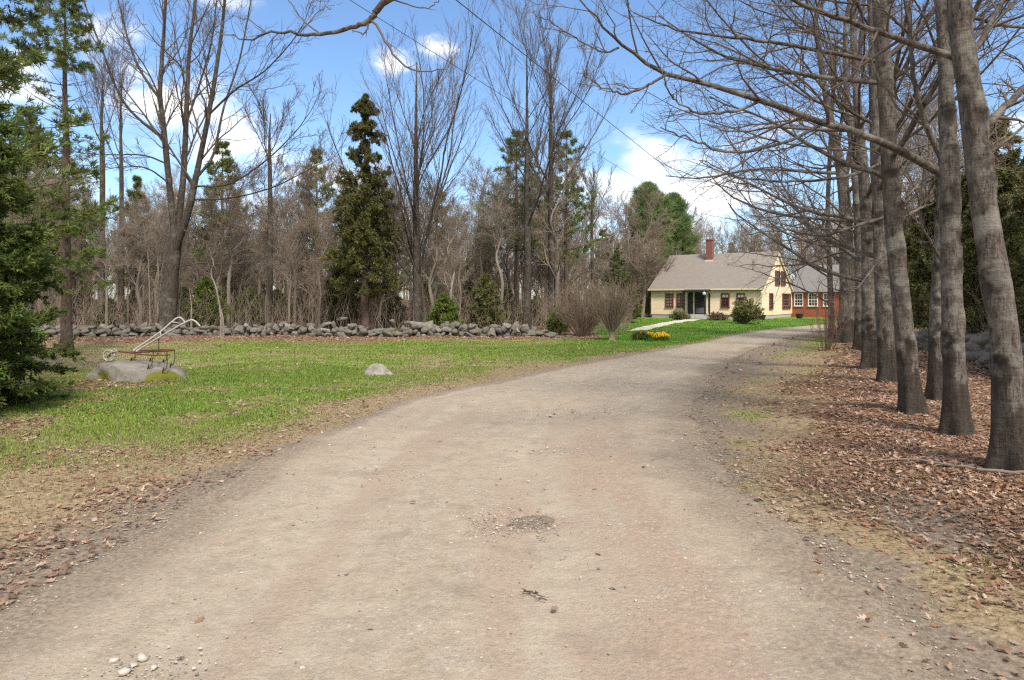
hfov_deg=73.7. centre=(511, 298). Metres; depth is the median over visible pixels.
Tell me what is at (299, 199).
bare woods tree
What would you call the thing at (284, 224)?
bare woods tree
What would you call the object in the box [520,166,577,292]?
bare woods tree
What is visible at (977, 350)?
stone wall
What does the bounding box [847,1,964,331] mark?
bare woods tree
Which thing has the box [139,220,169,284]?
bare woods tree
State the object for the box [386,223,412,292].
woods evergreen
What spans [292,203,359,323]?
bare woods tree
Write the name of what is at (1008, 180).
evergreen tree
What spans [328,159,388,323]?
bare woods tree
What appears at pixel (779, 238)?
bare woods tree
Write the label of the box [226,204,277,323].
bare woods tree
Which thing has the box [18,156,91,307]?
bare woods tree
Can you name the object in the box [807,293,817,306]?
window
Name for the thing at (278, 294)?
young evergreen
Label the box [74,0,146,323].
slim bare tree
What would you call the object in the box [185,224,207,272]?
bare woods tree
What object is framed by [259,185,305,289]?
bare woods tree
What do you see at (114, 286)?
bare woods tree
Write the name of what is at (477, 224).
bare woods tree
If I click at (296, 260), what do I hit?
bare woods tree
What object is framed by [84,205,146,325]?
bare woods tree
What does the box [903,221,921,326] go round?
evergreen tree
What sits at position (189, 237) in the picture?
bare woods tree
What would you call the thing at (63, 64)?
white pine
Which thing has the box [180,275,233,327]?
evergreen
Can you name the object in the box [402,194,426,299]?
bare woods tree
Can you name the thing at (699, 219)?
bare woods tree
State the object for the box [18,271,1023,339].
undergrowth
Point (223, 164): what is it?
woods evergreen
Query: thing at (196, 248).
bare woods tree
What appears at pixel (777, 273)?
window
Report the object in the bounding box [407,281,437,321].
young evergreen
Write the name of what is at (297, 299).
young evergreen
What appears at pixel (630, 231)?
bare woods tree
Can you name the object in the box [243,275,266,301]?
young evergreen
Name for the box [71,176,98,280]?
bare woods tree
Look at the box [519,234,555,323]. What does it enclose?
bare woods tree
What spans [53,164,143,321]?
bare woods tree
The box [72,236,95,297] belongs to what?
bare woods tree
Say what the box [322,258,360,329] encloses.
evergreen
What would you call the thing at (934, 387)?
bare tree
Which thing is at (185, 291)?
young evergreen
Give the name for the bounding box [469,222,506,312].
bare woods tree
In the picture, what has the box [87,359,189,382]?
boulder
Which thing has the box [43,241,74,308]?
bare woods tree
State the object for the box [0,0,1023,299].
sky
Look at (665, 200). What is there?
white pine
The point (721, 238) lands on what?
bare woods tree
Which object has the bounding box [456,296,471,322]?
young evergreen
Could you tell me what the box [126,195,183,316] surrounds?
bare woods tree
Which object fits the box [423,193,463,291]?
woods evergreen
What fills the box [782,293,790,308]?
window
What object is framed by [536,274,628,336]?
bare bush
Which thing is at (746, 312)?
rhododendron bush
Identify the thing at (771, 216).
bare woods tree
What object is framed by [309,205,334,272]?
bare woods tree
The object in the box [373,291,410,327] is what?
young evergreen
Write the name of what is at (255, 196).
bare woods tree
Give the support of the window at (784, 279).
in the cream house
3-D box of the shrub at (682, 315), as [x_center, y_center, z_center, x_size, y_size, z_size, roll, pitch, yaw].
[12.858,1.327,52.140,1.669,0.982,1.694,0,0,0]
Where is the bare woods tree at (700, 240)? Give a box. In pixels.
[693,219,705,252]
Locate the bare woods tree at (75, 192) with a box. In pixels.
[7,142,81,309]
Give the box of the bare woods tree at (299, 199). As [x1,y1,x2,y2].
[267,142,327,325]
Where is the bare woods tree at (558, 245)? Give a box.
[520,134,599,328]
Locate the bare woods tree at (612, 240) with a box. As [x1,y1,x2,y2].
[588,178,639,292]
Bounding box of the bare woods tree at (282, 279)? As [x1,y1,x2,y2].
[275,240,298,301]
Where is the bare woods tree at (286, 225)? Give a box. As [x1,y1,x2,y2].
[274,195,306,281]
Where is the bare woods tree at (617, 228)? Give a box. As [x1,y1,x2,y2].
[598,191,633,277]
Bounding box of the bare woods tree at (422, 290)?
[399,180,449,321]
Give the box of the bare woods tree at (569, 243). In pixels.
[543,204,582,289]
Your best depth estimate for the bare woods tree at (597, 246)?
57.00 m
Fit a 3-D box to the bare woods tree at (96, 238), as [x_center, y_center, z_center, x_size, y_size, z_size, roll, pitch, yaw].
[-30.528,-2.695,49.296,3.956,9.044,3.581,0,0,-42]
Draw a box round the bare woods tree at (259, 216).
[230,153,303,324]
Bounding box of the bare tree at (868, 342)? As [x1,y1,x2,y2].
[617,0,1022,369]
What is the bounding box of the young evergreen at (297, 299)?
[283,297,312,324]
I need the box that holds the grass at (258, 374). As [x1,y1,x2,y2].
[0,318,1023,626]
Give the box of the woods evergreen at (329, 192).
[295,147,339,287]
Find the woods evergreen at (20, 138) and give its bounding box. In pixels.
[2,103,79,308]
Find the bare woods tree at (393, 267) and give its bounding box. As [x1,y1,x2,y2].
[361,179,429,327]
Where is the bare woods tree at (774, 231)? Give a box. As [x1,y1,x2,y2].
[747,204,796,266]
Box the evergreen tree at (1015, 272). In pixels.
[1009,171,1023,313]
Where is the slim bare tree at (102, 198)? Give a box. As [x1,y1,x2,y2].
[52,38,140,326]
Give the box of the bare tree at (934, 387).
[865,0,1023,400]
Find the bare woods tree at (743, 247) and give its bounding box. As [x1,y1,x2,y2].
[730,223,762,252]
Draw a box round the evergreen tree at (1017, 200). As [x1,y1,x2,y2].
[974,156,1023,312]
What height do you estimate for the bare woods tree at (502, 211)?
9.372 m
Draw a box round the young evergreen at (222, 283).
[208,274,247,324]
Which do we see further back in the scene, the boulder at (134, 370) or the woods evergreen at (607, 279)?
the woods evergreen at (607, 279)
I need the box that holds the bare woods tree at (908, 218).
[862,89,933,249]
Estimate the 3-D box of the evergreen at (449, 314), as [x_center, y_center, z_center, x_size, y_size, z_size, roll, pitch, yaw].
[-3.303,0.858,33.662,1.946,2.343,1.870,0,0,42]
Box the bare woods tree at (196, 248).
[185,220,215,278]
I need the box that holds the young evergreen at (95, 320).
[88,298,126,327]
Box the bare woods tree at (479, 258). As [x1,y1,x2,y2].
[446,148,507,307]
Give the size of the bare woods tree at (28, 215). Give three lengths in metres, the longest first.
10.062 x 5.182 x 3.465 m
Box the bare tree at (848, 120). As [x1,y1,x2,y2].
[609,0,937,350]
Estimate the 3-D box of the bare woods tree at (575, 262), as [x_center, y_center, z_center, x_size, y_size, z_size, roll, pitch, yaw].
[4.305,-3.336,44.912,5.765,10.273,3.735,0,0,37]
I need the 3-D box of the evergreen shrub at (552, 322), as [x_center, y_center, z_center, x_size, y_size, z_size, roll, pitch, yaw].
[2.309,0.989,32.990,1.536,1.582,1.496,0,0,0]
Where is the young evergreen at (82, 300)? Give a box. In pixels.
[72,286,97,323]
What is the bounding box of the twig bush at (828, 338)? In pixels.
[799,294,860,350]
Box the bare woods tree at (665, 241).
[642,235,668,277]
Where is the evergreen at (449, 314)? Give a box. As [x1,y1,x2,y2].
[424,292,464,325]
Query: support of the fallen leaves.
on the ground at (988, 658)
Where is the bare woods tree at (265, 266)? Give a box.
[249,230,280,283]
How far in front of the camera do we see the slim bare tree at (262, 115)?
36.89 m
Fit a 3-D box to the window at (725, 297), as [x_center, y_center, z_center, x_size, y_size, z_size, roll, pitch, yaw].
[16.727,0.165,53.598,0.735,1.130,0.096,0,0,36]
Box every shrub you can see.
[545,306,571,334]
[668,310,690,319]
[706,311,730,320]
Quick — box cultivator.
[102,317,200,372]
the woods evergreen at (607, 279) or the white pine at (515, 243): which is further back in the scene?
the woods evergreen at (607, 279)
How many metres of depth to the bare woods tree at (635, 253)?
61.40 m
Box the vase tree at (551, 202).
[468,0,626,329]
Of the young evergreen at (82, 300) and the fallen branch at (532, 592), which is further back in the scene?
the young evergreen at (82, 300)
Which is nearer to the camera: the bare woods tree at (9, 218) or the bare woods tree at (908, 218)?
the bare woods tree at (908, 218)
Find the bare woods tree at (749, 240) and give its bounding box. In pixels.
[734,223,766,251]
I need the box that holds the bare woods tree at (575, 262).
[541,172,610,299]
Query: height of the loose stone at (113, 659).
0.028 m
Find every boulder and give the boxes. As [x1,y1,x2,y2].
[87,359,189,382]
[364,363,392,375]
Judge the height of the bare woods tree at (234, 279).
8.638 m
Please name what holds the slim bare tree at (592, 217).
on the ground at (988, 658)
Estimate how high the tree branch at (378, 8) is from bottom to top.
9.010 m
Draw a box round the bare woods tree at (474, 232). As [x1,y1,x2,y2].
[457,200,502,264]
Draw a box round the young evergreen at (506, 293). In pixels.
[496,288,522,323]
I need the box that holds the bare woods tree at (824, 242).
[804,205,837,264]
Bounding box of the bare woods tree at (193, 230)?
[163,182,216,289]
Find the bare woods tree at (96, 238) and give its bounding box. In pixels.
[73,200,117,263]
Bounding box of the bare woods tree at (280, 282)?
[274,227,285,292]
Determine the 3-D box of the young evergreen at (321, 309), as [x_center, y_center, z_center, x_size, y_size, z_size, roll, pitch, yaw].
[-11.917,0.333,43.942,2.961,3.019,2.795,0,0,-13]
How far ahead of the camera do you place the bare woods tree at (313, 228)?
37.82 m
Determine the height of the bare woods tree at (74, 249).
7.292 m
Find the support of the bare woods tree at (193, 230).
on the ground at (988, 658)
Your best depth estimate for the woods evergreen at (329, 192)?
51.76 m
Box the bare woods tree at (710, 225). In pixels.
[698,214,719,253]
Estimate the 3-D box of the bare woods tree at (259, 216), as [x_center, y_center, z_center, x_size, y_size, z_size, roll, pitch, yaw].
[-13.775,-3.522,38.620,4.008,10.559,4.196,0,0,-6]
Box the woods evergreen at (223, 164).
[185,138,258,323]
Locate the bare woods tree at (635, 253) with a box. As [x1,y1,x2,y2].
[621,233,653,276]
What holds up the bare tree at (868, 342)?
on the ground at (988, 658)
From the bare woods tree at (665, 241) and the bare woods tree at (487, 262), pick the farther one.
the bare woods tree at (665, 241)
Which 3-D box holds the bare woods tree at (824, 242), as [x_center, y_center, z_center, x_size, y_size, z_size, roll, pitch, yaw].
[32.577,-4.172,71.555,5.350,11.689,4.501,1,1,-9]
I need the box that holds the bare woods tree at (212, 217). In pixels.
[180,180,227,314]
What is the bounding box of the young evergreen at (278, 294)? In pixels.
[273,288,287,323]
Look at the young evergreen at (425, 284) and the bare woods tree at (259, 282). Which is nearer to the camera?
the young evergreen at (425, 284)
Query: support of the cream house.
on the ground at (988, 658)
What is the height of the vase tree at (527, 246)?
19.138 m
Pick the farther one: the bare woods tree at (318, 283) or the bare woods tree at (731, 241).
the bare woods tree at (731, 241)
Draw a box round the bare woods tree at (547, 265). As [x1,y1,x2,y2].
[535,210,568,314]
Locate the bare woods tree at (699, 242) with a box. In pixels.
[692,225,705,253]
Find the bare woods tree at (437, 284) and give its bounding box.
[407,180,456,300]
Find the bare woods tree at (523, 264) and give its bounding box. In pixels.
[510,207,532,307]
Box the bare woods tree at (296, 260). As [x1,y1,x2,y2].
[280,215,322,303]
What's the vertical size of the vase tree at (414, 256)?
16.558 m
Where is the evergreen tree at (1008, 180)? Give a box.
[962,113,1023,318]
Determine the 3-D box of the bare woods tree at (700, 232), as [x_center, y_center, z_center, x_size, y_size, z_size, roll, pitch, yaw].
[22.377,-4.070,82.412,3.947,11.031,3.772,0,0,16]
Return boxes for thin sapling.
[139,250,156,325]
[185,288,195,326]
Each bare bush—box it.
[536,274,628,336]
[582,277,649,339]
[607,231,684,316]
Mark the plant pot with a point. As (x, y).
(798, 316)
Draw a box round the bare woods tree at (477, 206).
[458,167,503,280]
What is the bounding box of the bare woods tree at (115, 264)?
[107,218,131,298]
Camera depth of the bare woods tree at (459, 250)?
56.24 m
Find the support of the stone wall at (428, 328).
on the ground at (988, 658)
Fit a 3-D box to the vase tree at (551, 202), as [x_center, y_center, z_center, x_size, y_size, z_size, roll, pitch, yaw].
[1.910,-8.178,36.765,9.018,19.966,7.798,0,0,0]
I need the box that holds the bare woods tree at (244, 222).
[215,184,257,283]
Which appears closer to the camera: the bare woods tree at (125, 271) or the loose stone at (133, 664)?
the loose stone at (133, 664)
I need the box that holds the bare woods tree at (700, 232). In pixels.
[695,223,711,247]
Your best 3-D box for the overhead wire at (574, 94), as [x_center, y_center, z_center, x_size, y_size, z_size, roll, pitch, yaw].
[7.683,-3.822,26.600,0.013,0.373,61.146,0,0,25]
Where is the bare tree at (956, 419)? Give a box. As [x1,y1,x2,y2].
[509,0,1023,436]
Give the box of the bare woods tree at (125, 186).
[107,176,166,288]
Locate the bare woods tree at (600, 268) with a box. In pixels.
[586,239,611,290]
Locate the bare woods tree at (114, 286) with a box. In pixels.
[106,242,116,297]
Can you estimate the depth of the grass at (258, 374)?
12.65 m
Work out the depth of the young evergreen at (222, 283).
42.60 m
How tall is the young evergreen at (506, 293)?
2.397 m
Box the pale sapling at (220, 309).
[176,228,228,336]
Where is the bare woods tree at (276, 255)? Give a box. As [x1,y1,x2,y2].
[252,197,290,301]
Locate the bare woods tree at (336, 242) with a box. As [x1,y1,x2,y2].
[305,146,396,282]
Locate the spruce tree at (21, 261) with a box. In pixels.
[0,99,86,407]
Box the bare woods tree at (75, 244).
[49,186,105,276]
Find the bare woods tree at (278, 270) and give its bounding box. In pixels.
[274,236,288,288]
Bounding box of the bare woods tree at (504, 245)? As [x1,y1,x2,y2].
[488,162,522,282]
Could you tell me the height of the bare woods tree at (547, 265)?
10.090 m
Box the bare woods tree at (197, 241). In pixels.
[181,206,214,289]
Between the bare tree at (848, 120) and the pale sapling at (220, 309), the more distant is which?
the pale sapling at (220, 309)
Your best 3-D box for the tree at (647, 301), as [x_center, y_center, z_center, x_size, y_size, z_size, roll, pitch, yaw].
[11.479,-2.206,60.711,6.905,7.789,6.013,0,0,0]
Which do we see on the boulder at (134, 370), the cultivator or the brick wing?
the cultivator
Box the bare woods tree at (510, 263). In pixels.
[500,192,531,289]
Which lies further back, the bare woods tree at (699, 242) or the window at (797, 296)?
the bare woods tree at (699, 242)
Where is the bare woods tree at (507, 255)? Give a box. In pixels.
[482,175,522,322]
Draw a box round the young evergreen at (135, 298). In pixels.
[121,289,155,325]
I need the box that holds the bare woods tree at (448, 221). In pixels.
[427,200,475,294]
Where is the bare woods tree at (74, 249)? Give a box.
[51,206,82,325]
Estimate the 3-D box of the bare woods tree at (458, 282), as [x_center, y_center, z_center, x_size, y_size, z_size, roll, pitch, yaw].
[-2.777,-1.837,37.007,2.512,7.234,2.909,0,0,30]
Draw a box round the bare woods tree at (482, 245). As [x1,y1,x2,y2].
[457,214,504,290]
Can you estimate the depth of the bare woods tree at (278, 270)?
58.56 m
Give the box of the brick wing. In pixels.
[791,265,854,316]
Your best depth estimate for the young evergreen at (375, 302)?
47.54 m
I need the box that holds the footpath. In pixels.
[628,319,699,330]
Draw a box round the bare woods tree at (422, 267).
[403,185,439,283]
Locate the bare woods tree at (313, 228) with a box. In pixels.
[259,154,345,328]
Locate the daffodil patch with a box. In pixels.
[640,332,670,341]
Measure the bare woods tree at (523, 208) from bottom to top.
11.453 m
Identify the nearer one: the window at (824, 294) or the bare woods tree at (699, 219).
the window at (824, 294)
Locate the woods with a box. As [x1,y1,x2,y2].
[36,194,854,311]
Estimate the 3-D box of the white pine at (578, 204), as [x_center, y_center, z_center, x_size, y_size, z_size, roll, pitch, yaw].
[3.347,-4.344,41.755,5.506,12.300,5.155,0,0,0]
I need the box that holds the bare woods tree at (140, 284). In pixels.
[112,217,155,309]
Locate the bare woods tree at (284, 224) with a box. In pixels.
[261,210,315,323]
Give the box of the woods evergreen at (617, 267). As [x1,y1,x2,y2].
[605,243,629,293]
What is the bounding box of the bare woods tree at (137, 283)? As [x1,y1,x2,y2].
[103,185,168,325]
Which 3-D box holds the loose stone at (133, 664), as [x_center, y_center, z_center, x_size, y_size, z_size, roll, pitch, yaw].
[-1.747,1.696,3.157,0.034,0.023,0.036,0,0,-41]
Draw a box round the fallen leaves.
[0,331,1023,679]
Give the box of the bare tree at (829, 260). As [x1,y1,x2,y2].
[658,0,956,338]
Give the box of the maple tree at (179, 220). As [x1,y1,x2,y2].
[54,0,358,328]
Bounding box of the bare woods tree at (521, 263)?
[504,205,545,324]
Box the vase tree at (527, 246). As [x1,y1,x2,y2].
[482,0,598,328]
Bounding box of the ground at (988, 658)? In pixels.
[0,300,1023,679]
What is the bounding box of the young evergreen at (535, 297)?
[531,295,546,324]
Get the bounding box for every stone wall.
[24,317,574,338]
[835,327,1023,367]
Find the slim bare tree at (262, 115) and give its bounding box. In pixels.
[233,77,306,323]
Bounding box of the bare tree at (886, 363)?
[666,0,1023,382]
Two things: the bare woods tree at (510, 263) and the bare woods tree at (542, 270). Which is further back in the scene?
the bare woods tree at (510, 263)
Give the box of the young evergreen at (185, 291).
[177,286,201,324]
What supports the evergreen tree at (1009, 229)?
on the ground at (988, 658)
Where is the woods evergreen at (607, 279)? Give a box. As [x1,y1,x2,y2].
[585,229,612,295]
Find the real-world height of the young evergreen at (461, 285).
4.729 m
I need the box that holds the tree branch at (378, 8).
[192,0,456,71]
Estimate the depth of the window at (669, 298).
56.33 m
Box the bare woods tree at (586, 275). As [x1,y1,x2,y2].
[572,195,607,293]
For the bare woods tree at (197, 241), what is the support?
on the ground at (988, 658)
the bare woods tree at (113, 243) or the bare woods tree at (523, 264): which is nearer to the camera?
the bare woods tree at (113, 243)
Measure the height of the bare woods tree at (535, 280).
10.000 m
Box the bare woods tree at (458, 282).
[435,200,482,321]
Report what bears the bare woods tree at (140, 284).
on the ground at (988, 658)
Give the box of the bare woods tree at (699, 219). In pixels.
[684,202,712,253]
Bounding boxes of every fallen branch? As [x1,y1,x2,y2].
[521,588,549,600]
[925,505,992,526]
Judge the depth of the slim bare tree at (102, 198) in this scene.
39.97 m
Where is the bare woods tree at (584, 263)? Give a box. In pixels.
[563,227,597,290]
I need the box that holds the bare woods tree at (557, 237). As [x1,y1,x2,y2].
[537,202,576,260]
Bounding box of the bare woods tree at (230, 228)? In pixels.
[195,157,266,327]
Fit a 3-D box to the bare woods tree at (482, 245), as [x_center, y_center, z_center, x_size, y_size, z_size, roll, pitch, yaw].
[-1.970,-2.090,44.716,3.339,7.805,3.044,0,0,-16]
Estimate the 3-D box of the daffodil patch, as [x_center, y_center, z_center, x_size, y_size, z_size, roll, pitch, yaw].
[5.717,1.560,27.729,1.206,0.424,2.253,0,0,0]
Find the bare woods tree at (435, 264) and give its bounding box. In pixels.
[408,160,469,311]
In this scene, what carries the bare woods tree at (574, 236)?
on the ground at (988, 658)
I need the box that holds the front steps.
[690,314,710,318]
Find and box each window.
[665,294,673,306]
[676,293,682,306]
[720,293,729,307]
[736,293,744,302]
[769,293,773,308]
[775,270,779,284]
[781,271,785,285]
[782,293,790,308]
[794,293,802,306]
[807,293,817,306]
[822,293,827,306]
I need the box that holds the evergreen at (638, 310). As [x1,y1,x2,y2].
[614,275,642,322]
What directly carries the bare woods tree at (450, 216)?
on the ground at (988, 658)
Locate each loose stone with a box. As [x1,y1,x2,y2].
[108,657,119,662]
[117,667,130,675]
[130,662,137,667]
[137,652,148,661]
[150,664,157,669]
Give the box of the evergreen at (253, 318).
[230,287,264,326]
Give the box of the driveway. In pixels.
[0,323,944,679]
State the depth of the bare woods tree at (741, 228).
91.38 m
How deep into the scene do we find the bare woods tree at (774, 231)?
69.23 m
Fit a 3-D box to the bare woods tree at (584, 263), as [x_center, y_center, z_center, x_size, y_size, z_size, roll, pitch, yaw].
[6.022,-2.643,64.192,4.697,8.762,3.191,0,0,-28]
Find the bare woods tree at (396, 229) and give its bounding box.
[371,171,411,289]
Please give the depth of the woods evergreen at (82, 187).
48.00 m
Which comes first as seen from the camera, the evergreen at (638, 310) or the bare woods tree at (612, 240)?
the evergreen at (638, 310)
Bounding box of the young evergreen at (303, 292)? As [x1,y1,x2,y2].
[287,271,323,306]
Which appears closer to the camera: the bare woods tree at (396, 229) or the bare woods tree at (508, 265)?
the bare woods tree at (396, 229)
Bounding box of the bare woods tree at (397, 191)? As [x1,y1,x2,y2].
[358,155,428,325]
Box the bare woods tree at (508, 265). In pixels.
[491,208,522,289]
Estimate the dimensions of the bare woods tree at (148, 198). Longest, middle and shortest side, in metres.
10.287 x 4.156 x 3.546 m
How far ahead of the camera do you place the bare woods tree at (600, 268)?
57.04 m
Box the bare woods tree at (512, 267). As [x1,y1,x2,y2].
[500,245,521,298]
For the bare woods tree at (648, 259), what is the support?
on the ground at (988, 658)
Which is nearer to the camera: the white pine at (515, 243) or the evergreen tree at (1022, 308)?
the evergreen tree at (1022, 308)
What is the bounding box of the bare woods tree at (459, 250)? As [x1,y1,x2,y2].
[458,242,475,282]
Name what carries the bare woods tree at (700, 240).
on the ground at (988, 658)
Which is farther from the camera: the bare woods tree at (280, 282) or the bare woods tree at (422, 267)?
the bare woods tree at (280, 282)
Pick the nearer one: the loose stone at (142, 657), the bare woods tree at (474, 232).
the loose stone at (142, 657)
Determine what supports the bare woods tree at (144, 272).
on the ground at (988, 658)
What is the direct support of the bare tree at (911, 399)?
on the ground at (988, 658)
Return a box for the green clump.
[629,330,650,340]
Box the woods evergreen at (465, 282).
[455,250,477,304]
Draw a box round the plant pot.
[795,314,802,318]
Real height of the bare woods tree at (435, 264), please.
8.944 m
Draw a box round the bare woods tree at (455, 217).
[429,192,473,293]
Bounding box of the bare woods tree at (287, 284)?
[261,188,312,310]
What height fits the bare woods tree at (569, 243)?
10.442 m
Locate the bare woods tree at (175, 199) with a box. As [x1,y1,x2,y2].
[160,171,218,292]
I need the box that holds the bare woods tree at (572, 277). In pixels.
[555,223,586,290]
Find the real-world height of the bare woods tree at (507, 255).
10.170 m
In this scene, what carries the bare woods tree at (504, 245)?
on the ground at (988, 658)
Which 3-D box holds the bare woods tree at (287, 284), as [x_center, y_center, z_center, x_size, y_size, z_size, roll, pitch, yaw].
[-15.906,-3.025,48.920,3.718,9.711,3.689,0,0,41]
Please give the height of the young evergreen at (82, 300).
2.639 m
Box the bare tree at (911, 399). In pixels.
[623,0,1023,414]
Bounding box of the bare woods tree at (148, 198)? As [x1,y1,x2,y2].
[128,184,174,319]
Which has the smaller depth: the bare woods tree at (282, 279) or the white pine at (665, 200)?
the bare woods tree at (282, 279)
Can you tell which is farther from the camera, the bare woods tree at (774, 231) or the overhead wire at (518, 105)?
the bare woods tree at (774, 231)
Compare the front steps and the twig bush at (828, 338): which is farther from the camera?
the front steps
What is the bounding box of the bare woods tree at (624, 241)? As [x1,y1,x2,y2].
[604,228,637,293]
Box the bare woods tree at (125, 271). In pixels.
[109,239,159,290]
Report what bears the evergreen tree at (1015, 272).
on the ground at (988, 658)
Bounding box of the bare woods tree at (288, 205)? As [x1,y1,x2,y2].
[272,174,323,325]
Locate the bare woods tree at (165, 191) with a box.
[141,165,201,249]
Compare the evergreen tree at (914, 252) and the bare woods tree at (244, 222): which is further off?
the bare woods tree at (244, 222)
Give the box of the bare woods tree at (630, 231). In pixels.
[621,209,656,259]
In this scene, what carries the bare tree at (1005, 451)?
on the ground at (988, 658)
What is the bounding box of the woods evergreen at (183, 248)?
[150,191,197,286]
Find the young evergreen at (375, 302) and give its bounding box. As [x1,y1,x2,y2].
[368,278,385,319]
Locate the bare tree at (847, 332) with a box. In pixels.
[645,0,1023,342]
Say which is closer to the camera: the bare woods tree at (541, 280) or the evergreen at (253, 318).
the evergreen at (253, 318)
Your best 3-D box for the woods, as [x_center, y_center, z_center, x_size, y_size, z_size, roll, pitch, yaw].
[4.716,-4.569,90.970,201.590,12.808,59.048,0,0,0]
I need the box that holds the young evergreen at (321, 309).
[310,283,329,324]
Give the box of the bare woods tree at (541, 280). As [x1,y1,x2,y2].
[531,232,571,324]
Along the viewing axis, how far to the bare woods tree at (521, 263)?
43.01 m
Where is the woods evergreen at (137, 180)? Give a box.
[110,175,163,287]
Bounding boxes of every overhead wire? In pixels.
[350,0,769,254]
[456,0,770,249]
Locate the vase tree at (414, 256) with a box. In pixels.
[306,0,493,328]
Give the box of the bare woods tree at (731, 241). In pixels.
[714,223,742,253]
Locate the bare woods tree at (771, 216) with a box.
[759,194,786,251]
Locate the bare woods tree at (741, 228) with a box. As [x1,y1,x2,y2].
[734,216,751,252]
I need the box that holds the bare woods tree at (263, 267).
[243,237,283,283]
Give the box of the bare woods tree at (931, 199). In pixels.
[830,90,959,238]
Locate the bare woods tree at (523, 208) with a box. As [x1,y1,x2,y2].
[502,172,560,262]
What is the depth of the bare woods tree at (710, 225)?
73.63 m
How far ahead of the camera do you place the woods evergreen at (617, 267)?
55.82 m
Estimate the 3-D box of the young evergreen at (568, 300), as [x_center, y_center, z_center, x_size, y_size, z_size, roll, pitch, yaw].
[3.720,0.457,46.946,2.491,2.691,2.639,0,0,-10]
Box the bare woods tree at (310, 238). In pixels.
[291,201,319,296]
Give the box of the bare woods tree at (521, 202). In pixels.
[497,154,559,260]
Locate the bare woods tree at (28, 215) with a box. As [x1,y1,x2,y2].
[2,160,56,309]
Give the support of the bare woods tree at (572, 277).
on the ground at (988, 658)
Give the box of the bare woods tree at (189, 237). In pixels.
[155,190,205,288]
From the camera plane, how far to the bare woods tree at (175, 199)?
49.69 m
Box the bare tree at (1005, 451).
[746,0,1023,474]
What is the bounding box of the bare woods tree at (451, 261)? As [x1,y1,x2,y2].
[427,189,480,299]
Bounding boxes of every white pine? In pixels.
[0,0,116,350]
[0,0,124,257]
[474,129,556,302]
[523,128,609,321]
[618,179,685,314]
[653,191,701,257]
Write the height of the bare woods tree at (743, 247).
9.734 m
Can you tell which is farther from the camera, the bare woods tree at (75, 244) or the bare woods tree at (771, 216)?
the bare woods tree at (771, 216)
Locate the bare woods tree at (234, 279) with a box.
[204,183,266,323]
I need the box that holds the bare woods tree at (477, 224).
[456,196,501,272]
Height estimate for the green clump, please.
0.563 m
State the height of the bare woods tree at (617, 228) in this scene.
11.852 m
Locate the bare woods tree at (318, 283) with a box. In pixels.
[299,190,347,326]
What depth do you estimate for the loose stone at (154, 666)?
3.14 m
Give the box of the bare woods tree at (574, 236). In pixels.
[558,194,579,279]
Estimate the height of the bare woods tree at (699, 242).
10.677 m
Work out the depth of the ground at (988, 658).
6.46 m
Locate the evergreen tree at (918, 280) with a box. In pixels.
[907,163,987,332]
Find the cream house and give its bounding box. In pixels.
[647,238,793,319]
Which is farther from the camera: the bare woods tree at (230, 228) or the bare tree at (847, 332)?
the bare woods tree at (230, 228)
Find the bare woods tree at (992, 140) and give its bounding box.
[912,102,1023,332]
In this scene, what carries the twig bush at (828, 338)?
on the ground at (988, 658)
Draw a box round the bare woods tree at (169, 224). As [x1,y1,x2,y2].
[145,180,194,284]
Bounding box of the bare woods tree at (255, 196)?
[237,179,293,269]
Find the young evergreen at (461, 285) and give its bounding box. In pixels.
[439,265,473,304]
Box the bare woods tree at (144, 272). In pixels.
[124,226,157,299]
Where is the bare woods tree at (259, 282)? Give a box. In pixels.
[244,215,283,292]
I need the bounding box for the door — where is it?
[695,292,703,313]
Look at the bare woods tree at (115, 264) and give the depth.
58.01 m
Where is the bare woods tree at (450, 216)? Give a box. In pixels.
[431,206,467,292]
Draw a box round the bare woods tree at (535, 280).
[531,250,546,297]
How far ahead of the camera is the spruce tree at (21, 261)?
9.89 m
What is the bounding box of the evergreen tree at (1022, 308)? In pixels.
[1016,285,1023,341]
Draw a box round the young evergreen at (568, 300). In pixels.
[559,286,578,319]
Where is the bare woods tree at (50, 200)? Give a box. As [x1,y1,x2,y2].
[4,157,86,309]
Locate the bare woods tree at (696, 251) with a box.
[676,229,704,253]
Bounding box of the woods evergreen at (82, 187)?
[45,136,105,277]
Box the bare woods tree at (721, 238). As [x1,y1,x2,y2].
[707,219,730,252]
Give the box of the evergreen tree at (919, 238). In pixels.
[911,183,935,301]
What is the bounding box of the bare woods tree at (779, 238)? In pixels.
[765,228,794,276]
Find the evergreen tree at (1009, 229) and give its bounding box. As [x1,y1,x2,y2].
[919,171,1023,351]
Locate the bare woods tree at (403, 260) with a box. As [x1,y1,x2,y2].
[393,194,411,294]
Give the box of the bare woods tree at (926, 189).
[898,109,994,250]
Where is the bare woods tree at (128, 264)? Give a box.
[106,202,150,327]
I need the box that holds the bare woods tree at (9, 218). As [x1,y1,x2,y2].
[1,175,72,309]
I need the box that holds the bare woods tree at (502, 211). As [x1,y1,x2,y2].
[477,156,544,308]
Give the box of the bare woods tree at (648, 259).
[616,183,682,317]
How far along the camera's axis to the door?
54.82 m
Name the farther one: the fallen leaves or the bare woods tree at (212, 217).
the bare woods tree at (212, 217)
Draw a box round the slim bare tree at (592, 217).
[561,142,617,315]
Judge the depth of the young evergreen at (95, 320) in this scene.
36.74 m
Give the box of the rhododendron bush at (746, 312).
[730,295,764,324]
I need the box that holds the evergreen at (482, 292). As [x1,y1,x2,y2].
[465,273,509,328]
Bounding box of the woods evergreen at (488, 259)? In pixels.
[467,218,499,294]
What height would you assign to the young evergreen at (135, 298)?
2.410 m
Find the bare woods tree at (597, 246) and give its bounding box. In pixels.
[556,196,621,291]
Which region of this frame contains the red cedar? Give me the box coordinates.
[319,93,405,329]

